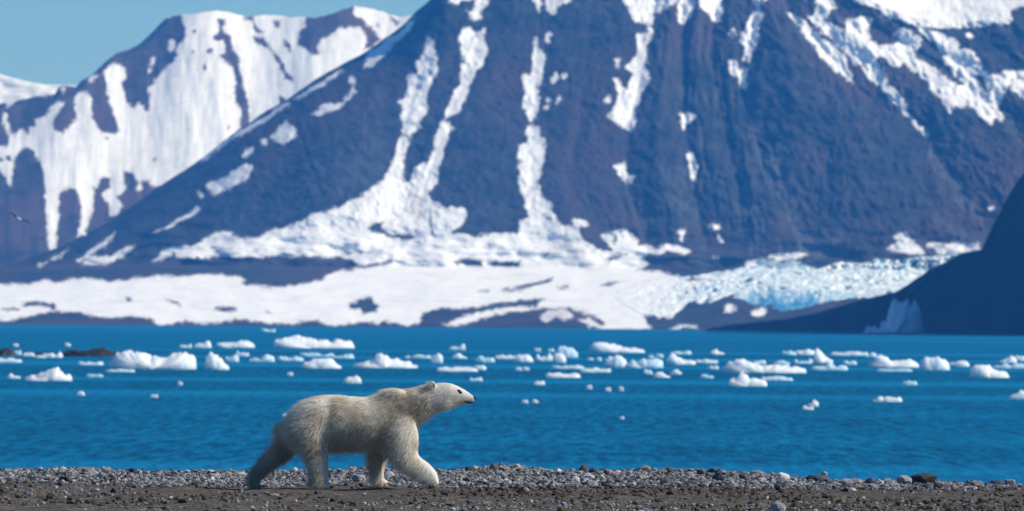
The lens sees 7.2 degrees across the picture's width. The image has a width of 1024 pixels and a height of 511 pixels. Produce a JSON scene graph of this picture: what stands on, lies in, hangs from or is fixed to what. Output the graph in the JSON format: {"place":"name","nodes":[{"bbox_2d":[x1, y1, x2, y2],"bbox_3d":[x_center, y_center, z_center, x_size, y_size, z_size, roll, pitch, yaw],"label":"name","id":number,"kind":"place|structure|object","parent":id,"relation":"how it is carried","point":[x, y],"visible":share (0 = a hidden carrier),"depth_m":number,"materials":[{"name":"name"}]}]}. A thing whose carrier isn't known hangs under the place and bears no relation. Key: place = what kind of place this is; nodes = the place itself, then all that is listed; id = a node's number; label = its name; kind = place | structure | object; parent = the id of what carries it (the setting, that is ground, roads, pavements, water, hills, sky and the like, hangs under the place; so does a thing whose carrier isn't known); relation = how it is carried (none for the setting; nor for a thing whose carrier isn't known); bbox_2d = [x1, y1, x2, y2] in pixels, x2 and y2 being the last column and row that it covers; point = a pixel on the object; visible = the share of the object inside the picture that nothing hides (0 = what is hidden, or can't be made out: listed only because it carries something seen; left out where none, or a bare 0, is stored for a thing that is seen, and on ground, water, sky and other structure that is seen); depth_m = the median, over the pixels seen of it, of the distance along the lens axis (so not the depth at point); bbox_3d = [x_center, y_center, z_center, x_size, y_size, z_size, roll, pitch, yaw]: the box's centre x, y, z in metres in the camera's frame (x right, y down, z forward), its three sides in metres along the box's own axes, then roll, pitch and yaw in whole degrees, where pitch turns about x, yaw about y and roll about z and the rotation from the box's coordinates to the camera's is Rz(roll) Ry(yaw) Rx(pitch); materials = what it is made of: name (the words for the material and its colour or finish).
{"place":"outdoors","nodes":[
{"label":"outdoors","id":0,"kind":"place"},
{"bbox_2d":[7,212,30,224],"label":"gull","id":1,"kind":"object","parent":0,"point":[17,218],"visible":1,"depth_m":264.97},
{"bbox_2d":[0,75,76,103],"bbox_3d":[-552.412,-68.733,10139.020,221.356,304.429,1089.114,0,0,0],"label":"snow ridge","id":2,"kind":"structure","parent":0,"point":[12,89],"depth_m":9688.91,"materials":[{"name":"snow"}]},
{"bbox_2d":[0,6,411,267],"bbox_3d":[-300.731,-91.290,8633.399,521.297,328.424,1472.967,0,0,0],"label":"mountain","id":3,"kind":"structure","parent":0,"point":[121,132],"depth_m":8224.37,"materials":[{"name":"white snow"}]},
{"bbox_2d":[0,0,428,84],"label":"sky","id":4,"kind":"structure","parent":0,"point":[46,42],"materials":[{"name":"blue"}]},
{"bbox_2d":[0,0,1023,328],"bbox_3d":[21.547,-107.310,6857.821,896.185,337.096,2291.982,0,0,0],"label":"mountain","id":5,"kind":"structure","parent":0,"point":[570,164],"depth_m":6502.68,"materials":[{"name":"stone"}]},
{"bbox_2d":[0,325,1023,484],"bbox_3d":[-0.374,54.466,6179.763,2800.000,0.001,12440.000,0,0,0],"label":"sea","id":6,"kind":"structure","parent":0,"point":[958,424],"depth_m":411.52,"materials":[{"name":"liquid"}]},
{"bbox_2d":[0,348,17,355],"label":"skerry","id":7,"kind":"structure","parent":6,"relation":"in","point":[6,351],"depth_m":897.04,"materials":[{"name":"grey stone"}]},
{"bbox_2d":[0,358,21,361],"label":"ice floe","id":8,"kind":"object","parent":6,"relation":"on","point":[9,360],"visible":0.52,"depth_m":755.51,"materials":[{"name":"white ice"}]},
{"bbox_2d":[7,373,19,377],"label":"ice floe","id":9,"kind":"object","parent":6,"relation":"on","point":[10,375],"visible":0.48,"depth_m":552.44,"materials":[{"name":"white ice"}]},
{"bbox_2d":[23,352,33,355],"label":"ice floe","id":10,"kind":"object","parent":6,"relation":"on","point":[28,354],"visible":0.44,"depth_m":885.03,"materials":[{"name":"white ice"}]},
{"bbox_2d":[25,367,71,380],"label":"ice floe","id":11,"kind":"object","parent":6,"relation":"on","point":[55,374],"visible":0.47,"depth_m":531.92,"materials":[{"name":"white ice"}]},
{"bbox_2d":[42,352,62,357],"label":"ice floe","id":12,"kind":"object","parent":6,"relation":"on","point":[53,355],"visible":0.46,"depth_m":850.80,"materials":[{"name":"white ice"}]},
{"bbox_2d":[77,391,84,395],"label":"ice chip","id":13,"kind":"object","parent":6,"relation":"on","point":[80,393],"visible":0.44,"depth_m":430.60,"materials":[{"name":"white ice"}]},
{"bbox_2d":[62,347,115,356],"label":"skerry","id":14,"kind":"structure","parent":6,"relation":"on","point":[103,352],"depth_m":887.77,"materials":[{"name":"grey stone"}]},
{"bbox_2d":[78,361,103,364],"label":"ice floe","id":15,"kind":"object","parent":6,"relation":"on","point":[90,363],"visible":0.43,"depth_m":719.96,"materials":[{"name":"white ice"}]},
{"bbox_2d":[86,374,102,376],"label":"ice floe","id":16,"kind":"object","parent":6,"relation":"on","point":[93,375],"visible":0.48,"depth_m":570.92,"materials":[{"name":"blue ice"}]},
{"bbox_2d":[105,369,134,371],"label":"ice floe","id":17,"kind":"object","parent":6,"relation":"on","point":[123,370],"visible":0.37,"depth_m":626.53,"materials":[{"name":"white ice"}]},
{"bbox_2d":[110,350,195,368],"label":"ice floe","id":18,"kind":"object","parent":6,"relation":"on","point":[129,359],"visible":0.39,"depth_m":665.05,"materials":[{"name":"white ice"}]},
{"bbox_2d":[180,344,191,347],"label":"ice floe","id":19,"kind":"object","parent":6,"relation":"on","point":[185,346],"visible":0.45,"depth_m":1181.96,"materials":[{"name":"white ice"}]},
{"bbox_2d":[193,341,210,347],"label":"ice floe","id":20,"kind":"object","parent":6,"relation":"on","point":[206,344],"visible":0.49,"depth_m":1186.71,"materials":[{"name":"white ice"}]},
{"bbox_2d":[205,352,228,369],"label":"ice floe","id":21,"kind":"object","parent":6,"relation":"on","point":[214,362],"visible":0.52,"depth_m":662.86,"materials":[{"name":"white ice"}]},
{"bbox_2d":[224,354,238,361],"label":"ice floe","id":22,"kind":"object","parent":6,"relation":"on","point":[234,358],"visible":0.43,"depth_m":791.94,"materials":[{"name":"white ice"}]},
{"bbox_2d":[216,340,254,347],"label":"ice floe","id":23,"kind":"object","parent":6,"relation":"on","point":[243,344],"visible":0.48,"depth_m":1208.05,"materials":[{"name":"white ice"}]},
{"bbox_2d":[236,351,248,355],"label":"ice floe","id":24,"kind":"object","parent":6,"relation":"on","point":[242,354],"visible":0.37,"depth_m":921.81,"materials":[{"name":"white ice"}]},
{"bbox_2d":[249,354,274,361],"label":"ice floe","id":25,"kind":"object","parent":6,"relation":"on","point":[267,358],"visible":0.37,"depth_m":795.66,"materials":[{"name":"white ice"}]},
{"bbox_2d":[261,329,275,331],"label":"ice floe","id":26,"kind":"object","parent":6,"relation":"on","point":[267,330],"visible":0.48,"depth_m":2980.44,"materials":[{"name":"white ice"}]},
{"bbox_2d":[277,356,303,360],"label":"ice floe","id":27,"kind":"object","parent":6,"relation":"on","point":[281,358],"visible":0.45,"depth_m":815.87,"materials":[{"name":"white ice"}]},
{"bbox_2d":[274,335,353,347],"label":"ice floe","id":28,"kind":"object","parent":6,"relation":"on","point":[296,341],"visible":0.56,"depth_m":1206.51,"materials":[{"name":"white ice"}]},
{"bbox_2d":[299,352,333,355],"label":"ice floe","id":29,"kind":"object","parent":6,"relation":"on","point":[309,354],"visible":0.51,"depth_m":927.53,"materials":[{"name":"white ice"}]},
{"bbox_2d":[301,358,341,368],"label":"ice floe","id":30,"kind":"object","parent":6,"relation":"on","point":[327,363],"visible":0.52,"depth_m":691.68,"materials":[{"name":"white ice"}]},
{"bbox_2d":[329,354,353,358],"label":"ice floe","id":31,"kind":"object","parent":6,"relation":"on","point":[348,356],"visible":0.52,"depth_m":877.52,"materials":[{"name":"white ice"}]},
{"bbox_2d":[343,375,361,382],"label":"ice floe","id":32,"kind":"object","parent":6,"relation":"on","point":[356,379],"visible":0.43,"depth_m":529.21,"materials":[{"name":"white ice"}]},
{"bbox_2d":[353,353,417,367],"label":"ice floe","id":33,"kind":"object","parent":6,"relation":"on","point":[380,360],"visible":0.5,"depth_m":708.24,"materials":[{"name":"white ice"}]},
{"bbox_2d":[411,354,430,357],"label":"ice floe","id":34,"kind":"object","parent":6,"relation":"on","point":[420,356],"visible":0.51,"depth_m":897.45,"materials":[{"name":"white ice"}]},
{"bbox_2d":[429,353,442,362],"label":"ice floe","id":35,"kind":"object","parent":6,"relation":"on","point":[437,358],"visible":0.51,"depth_m":792.73,"materials":[{"name":"white ice"}]},
{"bbox_2d":[448,344,464,349],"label":"ice floe","id":36,"kind":"object","parent":6,"relation":"on","point":[462,347],"visible":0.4,"depth_m":1173.93,"materials":[{"name":"white ice"}]},
{"bbox_2d":[437,367,477,371],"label":"ice floe","id":37,"kind":"object","parent":6,"relation":"on","point":[463,369],"visible":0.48,"depth_m":662.68,"materials":[{"name":"white ice"}]},
{"bbox_2d":[452,354,466,358],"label":"ice floe","id":38,"kind":"object","parent":6,"relation":"on","point":[458,356],"visible":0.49,"depth_m":897.31,"materials":[{"name":"white ice"}]},
{"bbox_2d":[469,377,482,380],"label":"ice floe","id":39,"kind":"object","parent":6,"relation":"on","point":[476,379],"visible":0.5,"depth_m":556.67,"materials":[{"name":"white ice"}]},
{"bbox_2d":[473,365,485,369],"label":"ice floe","id":40,"kind":"object","parent":6,"relation":"on","point":[482,367],"visible":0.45,"depth_m":688.26,"materials":[{"name":"white ice"}]},
{"bbox_2d":[474,356,494,361],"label":"ice floe","id":41,"kind":"object","parent":6,"relation":"on","point":[481,359],"visible":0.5,"depth_m":815.35,"materials":[{"name":"white ice"}]},
{"bbox_2d":[495,355,515,358],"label":"ice floe","id":42,"kind":"object","parent":6,"relation":"on","point":[504,357],"visible":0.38,"depth_m":891.59,"materials":[{"name":"white ice"}]},
{"bbox_2d":[513,354,532,361],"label":"ice floe","id":43,"kind":"object","parent":6,"relation":"on","point":[522,358],"visible":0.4,"depth_m":829.41,"materials":[{"name":"white ice"}]},
{"bbox_2d":[534,381,544,384],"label":"ice chip","id":44,"kind":"object","parent":6,"relation":"on","point":[539,383],"visible":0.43,"depth_m":525.18,"materials":[{"name":"white ice"}]},
{"bbox_2d":[536,354,551,360],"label":"ice floe","id":45,"kind":"object","parent":6,"relation":"on","point":[548,357],"visible":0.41,"depth_m":856.36,"materials":[{"name":"white ice"}]},
{"bbox_2d":[552,353,565,362],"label":"ice floe","id":46,"kind":"object","parent":6,"relation":"on","point":[558,358],"visible":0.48,"depth_m":820.43,"materials":[{"name":"white ice"}]},
{"bbox_2d":[545,373,580,377],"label":"ice floe","id":47,"kind":"object","parent":6,"relation":"on","point":[560,375],"visible":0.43,"depth_m":595.71,"materials":[{"name":"white ice"}]},
{"bbox_2d":[556,346,577,357],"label":"ice floe","id":48,"kind":"object","parent":6,"relation":"on","point":[566,352],"visible":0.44,"depth_m":937.19,"materials":[{"name":"white ice"}]},
{"bbox_2d":[551,365,584,368],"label":"ice floe","id":49,"kind":"object","parent":6,"relation":"on","point":[569,367],"visible":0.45,"depth_m":713.53,"materials":[{"name":"white ice"}]},
{"bbox_2d":[580,367,610,371],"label":"ice floe","id":50,"kind":"object","parent":6,"relation":"on","point":[595,369],"visible":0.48,"depth_m":664.69,"materials":[{"name":"white ice"}]},
{"bbox_2d":[604,355,626,366],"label":"ice floe","id":51,"kind":"object","parent":6,"relation":"on","point":[617,361],"visible":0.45,"depth_m":741.13,"materials":[{"name":"white ice"}]},
{"bbox_2d":[589,342,644,352],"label":"ice floe","id":52,"kind":"object","parent":6,"relation":"on","point":[604,347],"visible":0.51,"depth_m":1113.26,"materials":[{"name":"white ice"}]},
{"bbox_2d":[625,358,662,367],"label":"ice floe","id":53,"kind":"object","parent":6,"relation":"on","point":[651,363],"visible":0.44,"depth_m":737.20,"materials":[{"name":"white ice"}]},
{"bbox_2d":[644,369,652,373],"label":"ice floe","id":54,"kind":"object","parent":6,"relation":"on","point":[646,371],"visible":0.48,"depth_m":644.75,"materials":[{"name":"white ice"}]},
{"bbox_2d":[652,372,669,377],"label":"ice floe","id":55,"kind":"object","parent":6,"relation":"on","point":[659,375],"visible":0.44,"depth_m":603.41,"materials":[{"name":"white ice"}]},
{"bbox_2d":[670,369,681,373],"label":"ice floe","id":56,"kind":"object","parent":6,"relation":"on","point":[676,371],"visible":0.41,"depth_m":647.17,"materials":[{"name":"white ice"}]},
{"bbox_2d":[670,351,691,354],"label":"ice floe","id":57,"kind":"object","parent":6,"relation":"on","point":[684,352],"visible":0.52,"depth_m":1060.95,"materials":[{"name":"white ice"}]},
{"bbox_2d":[667,353,695,364],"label":"ice floe","id":58,"kind":"object","parent":6,"relation":"on","point":[672,359],"visible":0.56,"depth_m":798.67,"materials":[{"name":"white ice"}]},
{"bbox_2d":[695,359,717,362],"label":"ice floe","id":59,"kind":"object","parent":6,"relation":"on","point":[706,361],"visible":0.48,"depth_m":829.95,"materials":[{"name":"white ice"}]},
{"bbox_2d":[701,374,713,377],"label":"ice floe","id":60,"kind":"object","parent":6,"relation":"on","point":[705,376],"visible":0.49,"depth_m":600.98,"materials":[{"name":"ice"}]},
{"bbox_2d":[708,365,718,369],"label":"ice floe","id":61,"kind":"object","parent":6,"relation":"on","point":[713,368],"visible":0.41,"depth_m":716.67,"materials":[{"name":"white ice"}]},
{"bbox_2d":[709,349,723,353],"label":"ice floe","id":62,"kind":"object","parent":6,"relation":"on","point":[716,351],"visible":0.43,"depth_m":1069.63,"materials":[{"name":"white ice"}]},
{"bbox_2d":[729,372,766,385],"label":"ice floe","id":63,"kind":"object","parent":6,"relation":"on","point":[742,379],"visible":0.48,"depth_m":526.53,"materials":[{"name":"white ice"}]},
{"bbox_2d":[754,360,765,363],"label":"ice chip","id":64,"kind":"object","parent":6,"relation":"on","point":[761,362],"visible":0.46,"depth_m":815.24,"materials":[{"name":"white ice"}]},
{"bbox_2d":[722,358,805,372],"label":"ice floe","id":65,"kind":"object","parent":6,"relation":"on","point":[740,365],"visible":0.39,"depth_m":672.28,"materials":[{"name":"white ice"}]},
{"bbox_2d":[762,376,792,380],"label":"ice floe","id":66,"kind":"object","parent":6,"relation":"on","point":[778,378],"visible":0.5,"depth_m":582.37,"materials":[{"name":"white ice"}]},
{"bbox_2d":[773,360,789,364],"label":"ice floe","id":67,"kind":"object","parent":6,"relation":"on","point":[782,362],"visible":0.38,"depth_m":812.57,"materials":[{"name":"white ice"}]},
{"bbox_2d":[781,351,795,354],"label":"ice floe","id":68,"kind":"object","parent":6,"relation":"on","point":[788,353],"visible":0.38,"depth_m":1067.86,"materials":[{"name":"white ice"}]},
{"bbox_2d":[794,360,811,363],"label":"ice floe","id":69,"kind":"object","parent":6,"relation":"on","point":[801,362],"visible":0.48,"depth_m":835.43,"materials":[{"name":"white ice"}]},
{"bbox_2d":[796,349,813,354],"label":"ice floe","id":70,"kind":"object","parent":6,"relation":"on","point":[807,352],"visible":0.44,"depth_m":1071.61,"materials":[{"name":"white ice"}]},
{"bbox_2d":[802,405,813,409],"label":"ice floe","id":71,"kind":"object","parent":6,"relation":"on","point":[807,408],"visible":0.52,"depth_m":384.02,"materials":[{"name":"white ice"}]},
{"bbox_2d":[808,400,818,406],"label":"ice floe","id":72,"kind":"object","parent":6,"relation":"on","point":[814,403],"visible":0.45,"depth_m":399.60,"materials":[{"name":"white ice"}]},
{"bbox_2d":[813,348,832,362],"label":"ice floe","id":73,"kind":"object","parent":6,"relation":"on","point":[819,357],"visible":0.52,"depth_m":847.37,"materials":[{"name":"white ice"}]},
{"bbox_2d":[811,363,847,369],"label":"ice floe","id":74,"kind":"object","parent":6,"relation":"on","point":[829,366],"visible":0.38,"depth_m":720.25,"materials":[{"name":"white ice"}]},
{"bbox_2d":[830,351,867,355],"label":"ice floe","id":75,"kind":"object","parent":6,"relation":"on","point":[851,353],"visible":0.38,"depth_m":1062.68,"materials":[{"name":"white ice"}]},
{"bbox_2d":[843,361,856,364],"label":"ice floe","id":76,"kind":"object","parent":6,"relation":"on","point":[849,363],"visible":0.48,"depth_m":822.28,"materials":[{"name":"white ice"}]},
{"bbox_2d":[864,353,876,356],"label":"ice floe","id":77,"kind":"object","parent":6,"relation":"on","point":[872,355],"visible":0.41,"depth_m":1014.20,"materials":[{"name":"white ice"}]},
{"bbox_2d":[873,396,882,401],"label":"ice floe","id":78,"kind":"object","parent":6,"relation":"on","point":[879,399],"visible":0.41,"depth_m":427.63,"materials":[{"name":"white ice"}]},
{"bbox_2d":[883,397,901,401],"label":"ice floe","id":79,"kind":"object","parent":6,"relation":"on","point":[891,399],"visible":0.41,"depth_m":426.56,"materials":[{"name":"white ice"}]},
{"bbox_2d":[867,354,918,367],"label":"ice floe","id":80,"kind":"object","parent":6,"relation":"on","point":[880,360],"visible":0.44,"depth_m":774.01,"materials":[{"name":"white ice"}]},
{"bbox_2d":[863,298,923,332],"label":"iceberg","id":81,"kind":"object","parent":6,"relation":"on","point":[904,317],"visible":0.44,"depth_m":4110.59,"materials":[{"name":"blue ice"}]},
{"bbox_2d":[876,368,911,371],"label":"ice floe","id":82,"kind":"object","parent":6,"relation":"on","point":[902,370],"visible":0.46,"depth_m":705.91,"materials":[{"name":"white ice"}]},
{"bbox_2d":[903,380,916,384],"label":"ice floe","id":83,"kind":"object","parent":6,"relation":"on","point":[908,382],"visible":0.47,"depth_m":546.35,"materials":[{"name":"white ice"}]},
{"bbox_2d":[920,356,949,369],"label":"ice floe","id":84,"kind":"object","parent":6,"relation":"on","point":[933,363],"visible":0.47,"depth_m":732.10,"materials":[{"name":"white ice"}]},
{"bbox_2d":[952,361,969,366],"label":"ice floe","id":85,"kind":"object","parent":6,"relation":"on","point":[961,364],"visible":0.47,"depth_m":793.82,"materials":[{"name":"white ice"}]},
{"bbox_2d":[970,365,1009,377],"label":"ice floe","id":86,"kind":"object","parent":6,"relation":"on","point":[982,371],"visible":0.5,"depth_m":629.44,"materials":[{"name":"white ice"}]},
{"bbox_2d":[992,363,1023,367],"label":"ice floe","id":87,"kind":"object","parent":6,"relation":"on","point":[1015,365],"visible":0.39,"depth_m":774.06,"materials":[{"name":"white ice"}]},
{"bbox_2d":[1000,356,1016,362],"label":"ice floe","id":88,"kind":"object","parent":6,"relation":"on","point":[1011,359],"visible":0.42,"depth_m":882.89,"materials":[{"name":"white ice"}]},
{"bbox_2d":[1009,390,1023,398],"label":"ice floe","id":89,"kind":"object","parent":6,"relation":"on","point":[1019,394],"visible":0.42,"depth_m":449.29,"materials":[{"name":"white ice"}]},
{"bbox_2d":[1014,356,1023,360],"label":"ice floe","id":90,"kind":"object","parent":6,"relation":"on","point":[1018,358],"visible":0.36,"depth_m":937.21,"materials":[{"name":"white ice"}]},
{"bbox_2d":[0,462,1023,490],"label":"gravel","id":91,"kind":"structure","parent":0,"point":[493,474],"depth_m":87.31,"materials":[{"name":"grey gravel"}]},
{"bbox_2d":[0,476,1023,510],"bbox_3d":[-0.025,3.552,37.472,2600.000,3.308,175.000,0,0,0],"label":"beach","id":92,"kind":"structure","parent":0,"point":[357,497],"depth_m":79.17,"materials":[{"name":"grey gravel"}]},
{"bbox_2d":[352,474,365,479],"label":"stone","id":93,"kind":"object","parent":92,"relation":"on","point":[356,477],"visible":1,"depth_m":86.45,"materials":[{"name":"grey stone"}]},
{"bbox_2d":[243,381,475,489],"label":"polar bear","id":94,"kind":"object","parent":92,"relation":"on","point":[380,428],"visible":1,"depth_m":83.08},
{"bbox_2d":[707,468,717,472],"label":"stone","id":95,"kind":"object","parent":92,"relation":"on","point":[712,470],"visible":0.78,"depth_m":89.45,"materials":[{"name":"grey stone"}]},
{"bbox_2d":[770,500,785,510],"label":"stone","id":96,"kind":"object","parent":92,"relation":"on","point":[777,505],"visible":1,"depth_m":73.94,"materials":[{"name":"white stone"}]},
{"bbox_2d":[776,472,789,478],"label":"stone","id":97,"kind":"object","parent":92,"relation":"on","point":[785,475],"visible":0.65,"depth_m":89.45,"materials":[{"name":"white stone"}]},
{"bbox_2d":[809,475,829,481],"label":"stone","id":98,"kind":"object","parent":92,"relation":"on","point":[818,477],"visible":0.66,"depth_m":89.42,"materials":[{"name":"grey stone"}]},
{"bbox_2d":[864,478,874,482],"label":"stone","id":99,"kind":"object","parent":92,"relation":"on","point":[870,480],"visible":0.57,"depth_m":89.05,"materials":[{"name":"grey stone"}]},
{"bbox_2d":[896,475,911,483],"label":"stone","id":100,"kind":"object","parent":92,"relation":"on","point":[903,479],"visible":0.68,"depth_m":89.23,"materials":[{"name":"grey stone"}]},
{"bbox_2d":[911,473,937,483],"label":"stone","id":101,"kind":"object","parent":92,"relation":"on","point":[921,478],"visible":0.81,"depth_m":89.40,"materials":[{"name":"grey stone"}]},
{"bbox_2d":[988,480,1003,484],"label":"stone","id":102,"kind":"object","parent":92,"relation":"on","point":[999,482],"visible":0.53,"depth_m":89.34,"materials":[{"name":"grey stone"}]},
{"bbox_2d":[1004,479,1014,484],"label":"stone","id":103,"kind":"object","parent":92,"relation":"on","point":[1008,481],"visible":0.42,"depth_m":89.14,"materials":[{"name":"grey stone"}]},
{"bbox_2d":[612,256,954,314],"bbox_3d":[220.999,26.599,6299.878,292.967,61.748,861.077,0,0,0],"label":"glacier","id":104,"kind":"object","parent":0,"point":[823,283],"visible":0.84,"depth_m":6194.21,"materials":[{"name":"white ice"}]},
{"bbox_2d":[698,174,1023,333],"bbox_3d":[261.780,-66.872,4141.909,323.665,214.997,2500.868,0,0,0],"label":"headland","id":105,"kind":"structure","parent":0,"point":[979,291],"depth_m":4218.12,"materials":[{"name":"blue stone"}]}
]}

